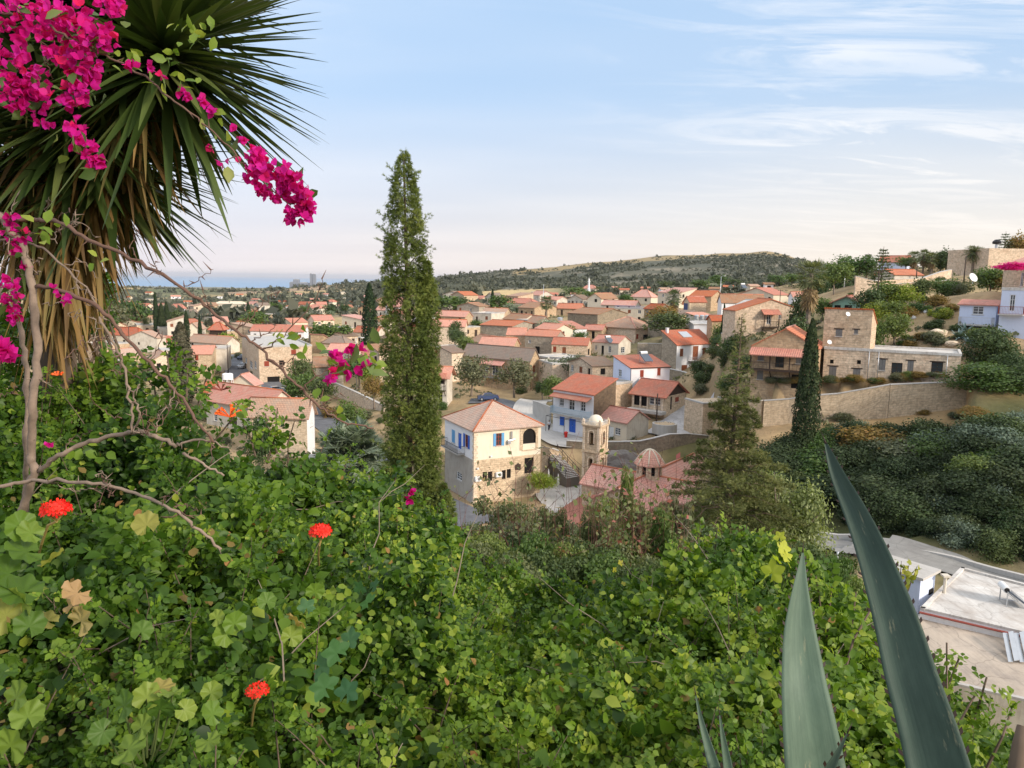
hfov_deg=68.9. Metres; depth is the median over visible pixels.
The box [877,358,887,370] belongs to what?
window
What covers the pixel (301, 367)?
tree
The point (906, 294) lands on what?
tree
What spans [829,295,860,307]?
pavilion house
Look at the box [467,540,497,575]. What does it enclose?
bush
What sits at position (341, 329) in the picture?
tree
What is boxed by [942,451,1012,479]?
shrub
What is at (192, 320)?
stone house
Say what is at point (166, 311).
cypress
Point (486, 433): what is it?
stone house
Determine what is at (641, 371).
window
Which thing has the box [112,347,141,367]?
stone house
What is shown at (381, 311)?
house
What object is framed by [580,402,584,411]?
window
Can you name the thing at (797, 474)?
shrub
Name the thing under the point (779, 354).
stone house
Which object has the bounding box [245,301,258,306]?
house
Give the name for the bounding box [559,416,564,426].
window
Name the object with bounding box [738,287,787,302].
house
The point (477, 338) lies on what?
house
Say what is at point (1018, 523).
shrub
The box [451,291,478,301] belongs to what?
stone house
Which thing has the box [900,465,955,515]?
shrub
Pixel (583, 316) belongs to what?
stone house
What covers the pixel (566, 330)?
house
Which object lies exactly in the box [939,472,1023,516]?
shrub
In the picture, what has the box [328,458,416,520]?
creeper shoots
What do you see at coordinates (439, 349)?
stone house
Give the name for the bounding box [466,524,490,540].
bush
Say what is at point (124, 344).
stone house
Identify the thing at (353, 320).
house
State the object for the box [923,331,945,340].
shrub
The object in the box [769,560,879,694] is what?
creeper shoots
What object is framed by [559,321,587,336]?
house
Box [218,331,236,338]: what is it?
tree
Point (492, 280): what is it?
hill scrub
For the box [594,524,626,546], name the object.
bush
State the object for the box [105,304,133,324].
tree
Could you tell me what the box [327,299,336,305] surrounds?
house
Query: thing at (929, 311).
shrub
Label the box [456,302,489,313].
stone house
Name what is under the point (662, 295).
house
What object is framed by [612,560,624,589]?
vine shoot
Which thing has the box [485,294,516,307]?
tree
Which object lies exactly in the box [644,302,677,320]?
tree
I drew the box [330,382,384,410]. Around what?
garden wall
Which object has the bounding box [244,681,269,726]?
geranium flower
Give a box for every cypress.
[152,292,158,331]
[157,302,165,326]
[164,301,170,325]
[166,321,199,402]
[183,310,190,337]
[197,315,201,333]
[246,302,250,311]
[360,282,378,344]
[372,148,457,525]
[720,303,725,335]
[789,318,822,448]
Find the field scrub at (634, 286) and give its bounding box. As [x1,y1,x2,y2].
[450,270,817,309]
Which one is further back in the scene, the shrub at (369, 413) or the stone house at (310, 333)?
the stone house at (310, 333)
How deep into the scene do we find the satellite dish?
98.01 m
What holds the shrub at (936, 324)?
on the ground
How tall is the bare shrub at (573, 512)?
6.559 m
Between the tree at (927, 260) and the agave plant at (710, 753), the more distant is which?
the tree at (927, 260)
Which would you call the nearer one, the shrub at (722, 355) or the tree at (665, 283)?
the shrub at (722, 355)
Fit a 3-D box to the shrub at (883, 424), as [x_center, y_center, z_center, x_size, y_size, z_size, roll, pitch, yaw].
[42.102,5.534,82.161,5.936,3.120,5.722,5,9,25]
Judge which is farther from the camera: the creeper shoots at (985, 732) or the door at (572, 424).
the door at (572, 424)
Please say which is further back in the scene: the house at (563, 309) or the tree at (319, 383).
the house at (563, 309)
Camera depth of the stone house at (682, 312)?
218.96 m
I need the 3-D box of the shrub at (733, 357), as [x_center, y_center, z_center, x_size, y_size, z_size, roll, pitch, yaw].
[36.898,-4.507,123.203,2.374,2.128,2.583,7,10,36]
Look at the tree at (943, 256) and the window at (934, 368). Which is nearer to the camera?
the window at (934, 368)
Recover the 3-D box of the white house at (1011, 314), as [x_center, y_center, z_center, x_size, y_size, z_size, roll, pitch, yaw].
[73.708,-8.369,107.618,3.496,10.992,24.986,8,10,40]
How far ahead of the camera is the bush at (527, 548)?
12.52 m
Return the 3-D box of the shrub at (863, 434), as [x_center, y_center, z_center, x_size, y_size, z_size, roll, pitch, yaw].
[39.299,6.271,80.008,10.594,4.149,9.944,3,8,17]
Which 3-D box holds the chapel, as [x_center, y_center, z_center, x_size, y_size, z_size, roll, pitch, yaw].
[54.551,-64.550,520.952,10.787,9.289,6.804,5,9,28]
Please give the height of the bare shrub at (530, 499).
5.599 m
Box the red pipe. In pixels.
[919,611,1019,636]
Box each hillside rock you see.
[931,329,947,334]
[944,341,959,346]
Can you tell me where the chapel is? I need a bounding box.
[583,285,598,290]
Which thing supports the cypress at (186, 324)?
on the ground
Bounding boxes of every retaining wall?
[533,400,550,426]
[566,433,708,453]
[727,381,966,425]
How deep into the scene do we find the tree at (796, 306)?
120.96 m
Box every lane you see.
[468,398,515,408]
[513,398,581,446]
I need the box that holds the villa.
[216,301,245,307]
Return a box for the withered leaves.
[0,377,878,767]
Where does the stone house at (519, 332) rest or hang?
on the ground
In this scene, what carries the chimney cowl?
on the stone house at (986, 256)
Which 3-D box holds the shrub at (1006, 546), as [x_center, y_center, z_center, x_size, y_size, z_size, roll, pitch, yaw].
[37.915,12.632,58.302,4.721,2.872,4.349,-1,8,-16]
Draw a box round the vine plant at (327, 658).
[297,577,379,702]
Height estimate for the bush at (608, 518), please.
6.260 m
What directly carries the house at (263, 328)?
on the ground
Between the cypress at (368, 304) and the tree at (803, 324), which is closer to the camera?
the tree at (803, 324)
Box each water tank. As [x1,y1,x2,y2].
[222,373,228,381]
[226,373,233,382]
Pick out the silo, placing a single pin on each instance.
(296, 281)
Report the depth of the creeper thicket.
2.65 m
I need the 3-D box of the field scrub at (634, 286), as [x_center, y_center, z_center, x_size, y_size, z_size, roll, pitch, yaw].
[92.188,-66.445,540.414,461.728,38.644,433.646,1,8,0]
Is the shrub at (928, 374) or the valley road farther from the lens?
the shrub at (928, 374)
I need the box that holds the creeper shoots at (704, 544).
[668,510,776,563]
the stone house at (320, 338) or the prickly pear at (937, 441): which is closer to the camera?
the prickly pear at (937, 441)
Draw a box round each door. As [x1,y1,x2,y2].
[459,433,460,448]
[492,365,497,374]
[569,400,574,410]
[569,419,575,432]
[609,426,613,437]
[692,346,697,359]
[766,315,770,323]
[775,357,783,367]
[1009,295,1015,310]
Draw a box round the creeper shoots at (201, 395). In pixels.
[131,336,255,442]
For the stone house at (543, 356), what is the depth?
178.48 m
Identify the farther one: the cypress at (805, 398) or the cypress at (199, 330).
the cypress at (199, 330)
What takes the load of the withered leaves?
in the creeper thicket
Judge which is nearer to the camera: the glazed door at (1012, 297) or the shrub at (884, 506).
the shrub at (884, 506)
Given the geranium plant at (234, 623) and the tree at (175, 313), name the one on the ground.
the tree at (175, 313)
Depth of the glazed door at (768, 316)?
130.14 m
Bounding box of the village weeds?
[122,265,1017,495]
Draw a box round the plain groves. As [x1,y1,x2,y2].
[107,270,486,326]
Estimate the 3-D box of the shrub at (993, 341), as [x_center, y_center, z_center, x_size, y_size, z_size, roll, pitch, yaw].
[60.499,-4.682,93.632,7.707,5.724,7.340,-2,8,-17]
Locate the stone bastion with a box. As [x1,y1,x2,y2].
[684,396,721,434]
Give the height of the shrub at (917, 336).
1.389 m
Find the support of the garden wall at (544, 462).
on the ground
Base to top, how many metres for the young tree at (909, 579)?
1.468 m
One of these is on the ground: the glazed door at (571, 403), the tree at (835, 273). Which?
the tree at (835, 273)
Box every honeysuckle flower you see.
[51,371,63,375]
[210,382,231,390]
[215,404,241,416]
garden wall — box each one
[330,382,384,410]
[540,446,558,473]
[637,343,661,359]
[669,368,686,380]
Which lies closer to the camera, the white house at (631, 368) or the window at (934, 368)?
the window at (934, 368)
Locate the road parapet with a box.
[818,531,1023,579]
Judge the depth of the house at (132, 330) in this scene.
264.90 m
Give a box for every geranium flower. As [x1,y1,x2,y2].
[38,498,72,560]
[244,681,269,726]
[308,523,332,565]
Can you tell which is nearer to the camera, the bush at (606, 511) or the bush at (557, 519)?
the bush at (557, 519)
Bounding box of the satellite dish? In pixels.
[969,273,976,283]
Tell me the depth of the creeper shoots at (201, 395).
4.15 m
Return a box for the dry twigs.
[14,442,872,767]
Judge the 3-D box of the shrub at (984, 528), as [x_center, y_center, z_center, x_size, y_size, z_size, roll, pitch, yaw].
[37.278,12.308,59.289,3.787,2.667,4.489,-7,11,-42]
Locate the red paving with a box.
[559,497,588,526]
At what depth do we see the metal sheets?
36.90 m
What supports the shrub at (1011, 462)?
on the ground
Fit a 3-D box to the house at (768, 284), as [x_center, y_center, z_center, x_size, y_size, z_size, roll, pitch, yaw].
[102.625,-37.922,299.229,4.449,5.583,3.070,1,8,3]
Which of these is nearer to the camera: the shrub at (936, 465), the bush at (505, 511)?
the bush at (505, 511)
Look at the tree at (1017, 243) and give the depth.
185.67 m
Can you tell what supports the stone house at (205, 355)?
on the ground
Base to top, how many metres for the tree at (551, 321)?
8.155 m
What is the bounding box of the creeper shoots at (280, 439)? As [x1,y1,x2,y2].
[223,404,332,470]
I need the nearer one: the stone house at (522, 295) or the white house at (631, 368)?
the white house at (631, 368)
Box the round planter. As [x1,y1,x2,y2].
[652,421,676,434]
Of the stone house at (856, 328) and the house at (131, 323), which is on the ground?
the house at (131, 323)
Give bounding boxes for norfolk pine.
[858,254,876,277]
[867,248,895,285]
[998,233,1014,248]
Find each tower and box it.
[312,274,315,284]
[580,412,609,491]
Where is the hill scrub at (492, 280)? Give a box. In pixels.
[340,251,875,300]
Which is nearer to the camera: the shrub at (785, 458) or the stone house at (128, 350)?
the shrub at (785, 458)
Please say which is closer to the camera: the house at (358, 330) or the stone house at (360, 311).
the house at (358, 330)
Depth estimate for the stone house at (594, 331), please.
215.48 m
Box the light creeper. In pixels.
[362,470,1011,767]
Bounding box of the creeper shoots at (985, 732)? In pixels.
[930,642,1020,767]
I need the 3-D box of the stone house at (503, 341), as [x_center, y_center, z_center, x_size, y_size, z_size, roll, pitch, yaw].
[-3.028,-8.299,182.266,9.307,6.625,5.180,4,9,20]
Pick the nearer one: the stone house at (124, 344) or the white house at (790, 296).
the stone house at (124, 344)
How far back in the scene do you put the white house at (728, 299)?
224.75 m
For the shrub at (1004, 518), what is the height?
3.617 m
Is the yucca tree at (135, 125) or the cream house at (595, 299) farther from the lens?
the cream house at (595, 299)
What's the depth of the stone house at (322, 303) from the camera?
484.31 m
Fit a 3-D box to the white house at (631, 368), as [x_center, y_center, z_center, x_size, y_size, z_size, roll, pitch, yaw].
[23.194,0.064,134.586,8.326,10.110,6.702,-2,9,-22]
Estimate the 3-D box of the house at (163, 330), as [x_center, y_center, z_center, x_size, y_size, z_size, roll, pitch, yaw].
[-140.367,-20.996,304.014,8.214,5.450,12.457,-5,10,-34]
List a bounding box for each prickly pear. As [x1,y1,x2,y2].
[829,421,866,441]
[854,417,870,429]
[899,429,950,450]
[917,432,951,450]
[921,489,957,515]
[933,515,987,550]
[944,421,983,445]
[947,422,1023,454]
[964,481,1014,516]
[986,428,1023,452]
[1002,408,1023,426]
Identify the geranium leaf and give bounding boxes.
[61,579,92,636]
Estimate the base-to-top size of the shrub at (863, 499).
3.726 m
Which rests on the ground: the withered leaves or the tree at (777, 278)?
the tree at (777, 278)
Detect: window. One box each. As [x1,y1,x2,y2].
[264,361,269,366]
[310,416,312,427]
[451,429,454,443]
[456,471,461,482]
[463,433,469,448]
[488,471,491,480]
[493,433,503,446]
[523,429,535,443]
[524,457,532,473]
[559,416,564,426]
[560,398,563,406]
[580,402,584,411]
[614,428,619,435]
[634,395,646,405]
[639,370,643,377]
[649,397,659,405]
[756,370,762,379]
[791,374,804,387]
[827,365,838,376]
[834,328,844,336]
[851,367,862,375]
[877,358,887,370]
[891,363,902,373]
[906,359,915,371]
[930,361,945,373]
[971,306,983,314]
[1019,273,1023,286]
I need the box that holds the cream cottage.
[601,405,650,440]
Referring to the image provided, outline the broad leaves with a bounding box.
[0,356,685,767]
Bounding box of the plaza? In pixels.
[648,393,713,432]
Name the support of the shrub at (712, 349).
on the ground
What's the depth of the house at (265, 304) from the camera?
482.56 m
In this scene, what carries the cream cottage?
on the ground
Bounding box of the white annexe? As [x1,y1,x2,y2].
[957,299,1000,327]
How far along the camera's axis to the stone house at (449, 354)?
168.37 m
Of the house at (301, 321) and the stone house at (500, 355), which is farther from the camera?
the house at (301, 321)
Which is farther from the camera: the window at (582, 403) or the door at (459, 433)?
the window at (582, 403)
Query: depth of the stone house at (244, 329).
281.44 m
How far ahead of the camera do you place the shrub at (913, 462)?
71.92 m
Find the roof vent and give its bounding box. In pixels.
[940,573,950,593]
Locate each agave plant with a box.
[694,687,734,767]
[778,434,975,767]
[950,328,967,339]
[959,322,972,331]
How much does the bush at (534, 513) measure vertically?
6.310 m
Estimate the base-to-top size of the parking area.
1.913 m
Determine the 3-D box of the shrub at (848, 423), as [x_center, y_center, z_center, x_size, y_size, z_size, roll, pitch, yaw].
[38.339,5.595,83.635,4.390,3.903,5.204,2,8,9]
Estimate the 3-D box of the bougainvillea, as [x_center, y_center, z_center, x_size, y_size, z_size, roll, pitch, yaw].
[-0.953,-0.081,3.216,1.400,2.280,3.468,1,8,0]
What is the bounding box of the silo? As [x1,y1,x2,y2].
[293,279,299,286]
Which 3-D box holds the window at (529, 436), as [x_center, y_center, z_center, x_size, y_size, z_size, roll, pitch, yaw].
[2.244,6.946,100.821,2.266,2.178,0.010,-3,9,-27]
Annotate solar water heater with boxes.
[605,335,612,343]
[639,351,652,362]
[740,283,746,288]
[997,581,1023,608]
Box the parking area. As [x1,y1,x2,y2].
[314,407,333,419]
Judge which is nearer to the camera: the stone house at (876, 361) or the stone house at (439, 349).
the stone house at (876, 361)
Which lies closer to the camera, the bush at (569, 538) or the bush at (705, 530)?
the bush at (569, 538)
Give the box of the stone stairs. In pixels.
[542,445,579,487]
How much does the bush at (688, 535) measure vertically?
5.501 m
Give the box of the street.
[224,354,489,527]
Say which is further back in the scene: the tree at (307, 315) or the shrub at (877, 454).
the tree at (307, 315)
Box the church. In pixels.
[580,448,703,521]
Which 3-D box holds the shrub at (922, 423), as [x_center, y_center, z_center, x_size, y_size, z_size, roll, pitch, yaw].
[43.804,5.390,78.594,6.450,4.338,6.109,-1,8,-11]
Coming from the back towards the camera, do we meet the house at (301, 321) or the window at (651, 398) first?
the house at (301, 321)
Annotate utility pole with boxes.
[655,393,657,435]
[874,270,883,288]
[963,257,966,280]
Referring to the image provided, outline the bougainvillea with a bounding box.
[0,0,415,552]
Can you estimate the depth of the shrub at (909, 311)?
114.03 m
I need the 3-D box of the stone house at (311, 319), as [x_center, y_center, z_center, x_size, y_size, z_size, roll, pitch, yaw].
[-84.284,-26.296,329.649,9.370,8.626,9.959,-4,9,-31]
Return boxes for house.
[87,341,129,362]
[109,326,141,341]
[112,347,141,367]
[122,319,141,326]
[127,329,165,351]
[134,323,153,330]
[146,350,167,371]
[157,326,167,334]
[159,347,169,352]
[166,315,183,335]
[170,295,180,298]
[173,304,186,309]
[185,318,202,327]
[186,321,206,337]
[188,303,206,311]
[189,334,240,352]
[191,345,216,379]
[204,302,218,307]
[204,381,223,404]
[206,381,289,428]
[207,322,228,334]
[208,329,237,338]
[212,316,228,327]
[216,345,230,372]
[230,371,263,386]
[231,322,252,336]
[242,334,311,381]
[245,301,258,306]
[247,396,317,457]
[249,324,308,338]
[253,302,269,310]
[285,318,308,324]
[298,301,314,306]
[307,304,324,314]
[307,315,334,326]
[307,327,326,343]
[309,334,328,352]
[312,356,342,388]
[315,302,326,307]
[321,335,355,353]
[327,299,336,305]
[327,343,359,360]
[328,331,358,343]
[342,314,363,327]
[353,325,384,341]
[357,307,370,315]
[358,345,369,359]
[370,343,392,381]
[375,315,398,331]
[376,305,385,315]
[427,318,468,344]
[430,366,456,404]
[435,344,456,359]
[436,310,473,323]
[440,345,464,381]
[441,399,544,503]
[442,291,456,297]
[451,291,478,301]
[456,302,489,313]
[462,343,539,390]
[467,325,479,337]
[470,334,493,343]
[471,311,504,322]
[478,336,520,346]
[479,319,533,336]
[482,307,511,315]
[485,293,502,307]
[502,313,531,319]
[506,292,532,299]
[506,298,537,311]
[506,327,527,346]
[517,301,557,317]
[524,328,564,353]
[526,315,548,327]
[533,290,553,301]
[534,322,572,336]
[538,359,568,387]
[539,353,565,358]
[540,296,566,305]
[546,373,618,436]
[550,354,585,359]
[551,336,591,355]
[556,303,584,315]
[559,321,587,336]
[567,295,587,305]
[567,307,628,325]
[567,356,612,376]
[585,324,607,339]
[586,293,617,307]
[591,334,631,355]
[600,299,640,308]
[605,316,647,344]
[612,354,670,387]
[615,305,643,319]
[615,379,632,407]
[618,288,629,293]
[627,377,689,418]
[630,289,657,303]
[643,303,668,319]
[648,322,688,337]
[657,287,696,307]
[658,287,669,290]
[661,328,710,370]
[678,310,696,318]
[682,296,707,312]
[685,312,710,320]
[689,290,719,311]
[706,315,721,343]
[708,287,721,291]
[716,293,763,314]
[721,297,804,348]
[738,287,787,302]
[746,284,760,290]
[748,324,823,399]
[762,282,774,287]
[787,291,802,303]
[822,307,877,348]
[822,345,961,382]
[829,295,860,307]
[874,269,923,279]
[878,255,910,269]
[918,613,1023,736]
[919,567,1023,642]
[947,248,1023,275]
[998,287,1023,338]
[1001,257,1023,293]
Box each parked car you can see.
[237,362,245,368]
[269,386,284,390]
[477,392,498,400]
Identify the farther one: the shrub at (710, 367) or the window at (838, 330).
the shrub at (710, 367)
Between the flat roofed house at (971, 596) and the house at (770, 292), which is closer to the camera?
the flat roofed house at (971, 596)
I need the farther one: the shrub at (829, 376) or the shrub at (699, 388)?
the shrub at (699, 388)
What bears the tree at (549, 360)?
on the ground
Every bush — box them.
[459,521,480,541]
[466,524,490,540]
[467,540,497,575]
[468,530,515,558]
[471,495,537,532]
[483,521,511,537]
[483,551,526,629]
[487,517,535,542]
[488,503,554,535]
[489,548,556,628]
[503,529,558,563]
[507,529,557,564]
[525,548,589,590]
[539,505,569,539]
[541,524,562,558]
[543,519,579,537]
[553,541,590,565]
[558,534,607,554]
[566,549,630,586]
[569,539,622,582]
[576,504,604,547]
[592,496,621,522]
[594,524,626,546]
[601,511,627,528]
[601,528,637,566]
[605,557,663,590]
[611,542,664,569]
[616,464,636,563]
[628,500,666,543]
[629,540,666,561]
[648,508,678,567]
[659,494,694,548]
[682,538,699,552]
[684,529,693,541]
[689,521,759,547]
[712,536,772,551]
[791,540,859,581]
[812,552,863,610]
[841,574,874,630]
[991,261,1023,270]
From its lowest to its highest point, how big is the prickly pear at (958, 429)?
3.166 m
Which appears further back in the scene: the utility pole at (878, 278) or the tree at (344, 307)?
the tree at (344, 307)
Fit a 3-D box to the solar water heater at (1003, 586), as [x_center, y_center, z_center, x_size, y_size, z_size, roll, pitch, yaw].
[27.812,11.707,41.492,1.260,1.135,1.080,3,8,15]
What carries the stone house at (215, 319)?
on the ground
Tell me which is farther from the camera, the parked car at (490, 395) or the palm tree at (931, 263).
the palm tree at (931, 263)
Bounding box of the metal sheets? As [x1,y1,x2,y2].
[1003,631,1023,661]
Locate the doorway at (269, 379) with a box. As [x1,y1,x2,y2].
[267,376,279,381]
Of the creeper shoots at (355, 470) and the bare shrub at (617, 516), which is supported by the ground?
the bare shrub at (617, 516)
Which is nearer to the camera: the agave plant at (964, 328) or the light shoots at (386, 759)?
the light shoots at (386, 759)
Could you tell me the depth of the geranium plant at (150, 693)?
1.47 m
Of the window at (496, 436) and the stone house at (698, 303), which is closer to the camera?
the window at (496, 436)
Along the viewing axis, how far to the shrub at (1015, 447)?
66.44 m
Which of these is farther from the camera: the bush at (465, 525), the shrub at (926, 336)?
the shrub at (926, 336)
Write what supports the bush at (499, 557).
on the ground
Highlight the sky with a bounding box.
[0,0,1023,278]
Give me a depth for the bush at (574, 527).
21.21 m
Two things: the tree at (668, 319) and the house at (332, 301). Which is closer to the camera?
the tree at (668, 319)
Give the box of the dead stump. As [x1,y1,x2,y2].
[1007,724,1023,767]
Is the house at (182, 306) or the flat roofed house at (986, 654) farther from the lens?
the house at (182, 306)
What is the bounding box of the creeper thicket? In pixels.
[0,340,1013,767]
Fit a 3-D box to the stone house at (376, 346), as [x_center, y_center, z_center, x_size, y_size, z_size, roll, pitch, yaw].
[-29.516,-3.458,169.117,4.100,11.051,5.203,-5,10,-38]
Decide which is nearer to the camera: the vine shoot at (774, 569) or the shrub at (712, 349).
the vine shoot at (774, 569)
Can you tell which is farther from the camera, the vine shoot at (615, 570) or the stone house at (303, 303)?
the stone house at (303, 303)
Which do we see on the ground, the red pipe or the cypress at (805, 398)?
the cypress at (805, 398)
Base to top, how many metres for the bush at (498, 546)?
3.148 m
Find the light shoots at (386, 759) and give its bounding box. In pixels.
[337,477,994,767]
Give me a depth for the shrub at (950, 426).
78.52 m
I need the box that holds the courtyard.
[536,484,581,512]
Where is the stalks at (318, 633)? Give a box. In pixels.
[0,365,771,767]
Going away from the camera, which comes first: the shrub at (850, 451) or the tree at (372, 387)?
the shrub at (850, 451)
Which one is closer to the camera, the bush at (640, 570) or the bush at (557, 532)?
the bush at (640, 570)
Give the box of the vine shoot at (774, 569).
[759,531,792,595]
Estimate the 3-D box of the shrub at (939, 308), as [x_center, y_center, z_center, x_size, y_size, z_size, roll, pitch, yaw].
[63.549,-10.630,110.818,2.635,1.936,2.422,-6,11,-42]
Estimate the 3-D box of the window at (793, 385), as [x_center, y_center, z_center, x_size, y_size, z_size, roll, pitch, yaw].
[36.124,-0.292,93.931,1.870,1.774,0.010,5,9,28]
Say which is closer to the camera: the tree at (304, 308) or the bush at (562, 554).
the bush at (562, 554)
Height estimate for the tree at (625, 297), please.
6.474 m
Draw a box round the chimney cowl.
[992,239,1001,247]
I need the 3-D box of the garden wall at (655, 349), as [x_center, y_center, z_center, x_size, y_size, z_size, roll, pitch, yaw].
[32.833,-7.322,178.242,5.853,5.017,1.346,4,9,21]
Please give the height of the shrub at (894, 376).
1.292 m
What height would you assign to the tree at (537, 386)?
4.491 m
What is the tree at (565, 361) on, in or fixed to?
on the ground
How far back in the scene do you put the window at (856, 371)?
92.92 m
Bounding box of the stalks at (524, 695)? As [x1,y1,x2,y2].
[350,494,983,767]
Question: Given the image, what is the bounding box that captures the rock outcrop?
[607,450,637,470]
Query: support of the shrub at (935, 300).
on the ground
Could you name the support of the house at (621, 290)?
on the ground
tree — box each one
[0,0,328,519]
[97,315,126,335]
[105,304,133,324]
[107,298,132,313]
[121,300,152,325]
[140,317,150,324]
[169,308,180,318]
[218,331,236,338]
[237,309,270,323]
[243,412,274,466]
[266,302,284,310]
[279,372,317,397]
[286,357,321,397]
[298,305,311,312]
[302,375,338,407]
[303,313,316,319]
[305,320,338,336]
[312,416,389,483]
[322,303,337,313]
[326,310,334,316]
[326,356,338,376]
[330,323,355,334]
[331,396,367,427]
[338,303,352,310]
[344,354,363,388]
[358,367,379,381]
[359,375,384,408]
[366,336,383,350]
[431,294,464,309]
[447,320,462,344]
[447,327,466,345]
[451,354,497,395]
[452,296,470,303]
[455,336,475,349]
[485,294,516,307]
[491,358,536,397]
[502,303,519,312]
[532,381,550,399]
[536,318,563,326]
[539,295,554,316]
[540,358,556,375]
[540,373,563,404]
[554,353,578,373]
[560,286,584,294]
[573,289,597,295]
[573,330,587,337]
[617,294,636,299]
[637,309,693,332]
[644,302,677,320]
[652,313,808,547]
[657,280,674,287]
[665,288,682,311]
[689,279,713,289]
[708,323,720,345]
[709,334,720,346]
[710,274,730,285]
[721,461,847,558]
[724,279,743,286]
[766,273,786,286]
[775,314,808,331]
[780,272,805,286]
[786,291,818,320]
[792,258,829,323]
[813,275,832,293]
[813,297,832,321]
[815,259,855,294]
[815,274,854,288]
[831,254,892,278]
[848,287,889,308]
[860,300,894,319]
[869,278,902,300]
[869,298,913,316]
[875,318,889,344]
[878,309,915,344]
[882,282,926,304]
[891,256,917,268]
[895,559,921,590]
[905,251,922,268]
[910,277,935,295]
[916,249,930,276]
[916,252,937,273]
[925,251,939,274]
[930,278,960,295]
[936,245,948,271]
[942,277,974,296]
[961,245,982,273]
[969,265,1003,290]
[988,273,1002,291]
[1005,229,1023,248]
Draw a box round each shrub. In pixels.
[0,267,160,505]
[219,435,232,444]
[320,406,337,417]
[361,408,373,420]
[435,401,447,409]
[444,476,523,541]
[464,460,564,538]
[469,319,482,325]
[494,444,566,547]
[506,475,572,546]
[515,387,527,393]
[526,470,558,489]
[527,504,613,563]
[534,438,666,552]
[556,433,644,534]
[566,473,661,565]
[586,442,687,557]
[598,451,707,527]
[619,453,695,559]
[655,478,732,558]
[689,359,707,374]
[693,371,710,384]
[693,382,708,394]
[702,345,720,358]
[702,363,714,374]
[714,349,729,367]
[715,371,741,390]
[720,334,745,352]
[720,373,741,390]
[730,350,741,362]
[730,355,751,374]
[744,451,806,479]
[752,439,797,461]
[764,376,778,383]
[771,429,811,450]
[776,377,790,383]
[779,469,806,485]
[784,471,855,508]
[785,444,847,480]
[786,446,809,461]
[793,428,836,451]
[795,444,862,475]
[803,486,836,508]
[816,424,840,439]
[817,466,867,484]
[818,431,842,448]
[823,374,837,383]
[825,412,856,419]
[827,421,907,448]
[834,414,868,443]
[835,490,880,518]
[835,506,846,525]
[838,441,880,471]
[838,470,911,505]
[839,437,883,470]
[845,374,865,382]
[856,469,899,489]
[858,455,919,485]
[861,437,933,461]
[861,484,929,535]
[864,503,911,534]
[865,436,900,451]
[866,485,939,530]
[867,421,896,431]
[869,423,910,437]
[871,447,930,475]
[873,451,933,475]
[873,514,925,532]
[874,376,886,383]
[886,371,906,381]
[895,340,904,345]
[898,306,919,317]
[899,334,913,339]
[899,425,957,457]
[900,340,918,346]
[900,370,912,380]
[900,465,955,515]
[900,516,940,538]
[902,414,949,436]
[905,301,924,311]
[905,470,951,493]
[908,448,954,473]
[909,371,928,378]
[913,331,924,339]
[913,434,944,451]
[916,410,932,414]
[918,296,928,303]
[920,330,939,342]
[922,305,931,312]
[922,465,961,478]
[923,294,948,306]
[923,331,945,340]
[923,512,981,542]
[924,372,939,377]
[925,319,945,329]
[926,309,934,315]
[927,337,944,346]
[927,495,951,515]
[928,447,957,469]
[929,308,953,318]
[930,360,1023,394]
[931,306,946,312]
[931,466,987,491]
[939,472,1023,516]
[940,426,1007,459]
[942,422,955,432]
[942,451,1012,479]
[944,303,959,310]
[945,411,1023,438]
[947,324,962,330]
[947,411,963,418]
[947,467,1000,498]
[949,523,1011,551]
[951,332,965,338]
[954,405,994,416]
[955,494,1000,519]
[956,323,1023,363]
[958,492,1003,522]
[961,415,1021,432]
[962,447,1008,458]
[964,410,997,418]
[964,527,1023,565]
[974,479,1023,509]
[975,437,1017,450]
[976,458,1023,502]
[977,486,1015,508]
[978,447,1023,476]
[980,443,1023,464]
[983,505,1023,537]
[986,351,1023,369]
[986,441,1023,473]
[990,503,1023,542]
[998,363,1023,395]
[1017,529,1023,548]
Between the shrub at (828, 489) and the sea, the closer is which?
the shrub at (828, 489)
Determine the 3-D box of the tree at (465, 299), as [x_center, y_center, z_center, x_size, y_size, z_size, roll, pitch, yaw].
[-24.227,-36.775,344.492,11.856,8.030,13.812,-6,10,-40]
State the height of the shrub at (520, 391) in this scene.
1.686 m
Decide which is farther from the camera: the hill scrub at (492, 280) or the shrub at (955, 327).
the hill scrub at (492, 280)
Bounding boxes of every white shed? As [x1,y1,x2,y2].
[689,321,706,333]
[892,555,940,614]
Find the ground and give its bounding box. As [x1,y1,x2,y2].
[0,251,1023,767]
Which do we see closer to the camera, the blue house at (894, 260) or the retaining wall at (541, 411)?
the retaining wall at (541, 411)
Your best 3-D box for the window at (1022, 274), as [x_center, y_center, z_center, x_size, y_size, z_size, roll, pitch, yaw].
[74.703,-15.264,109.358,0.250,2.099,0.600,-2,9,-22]
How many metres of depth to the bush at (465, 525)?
17.89 m
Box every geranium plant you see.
[0,510,63,763]
[87,678,197,767]
[130,510,329,752]
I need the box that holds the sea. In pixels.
[0,273,380,287]
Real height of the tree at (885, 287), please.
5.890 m
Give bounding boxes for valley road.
[808,535,1023,582]
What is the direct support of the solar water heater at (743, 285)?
on the house at (770, 292)

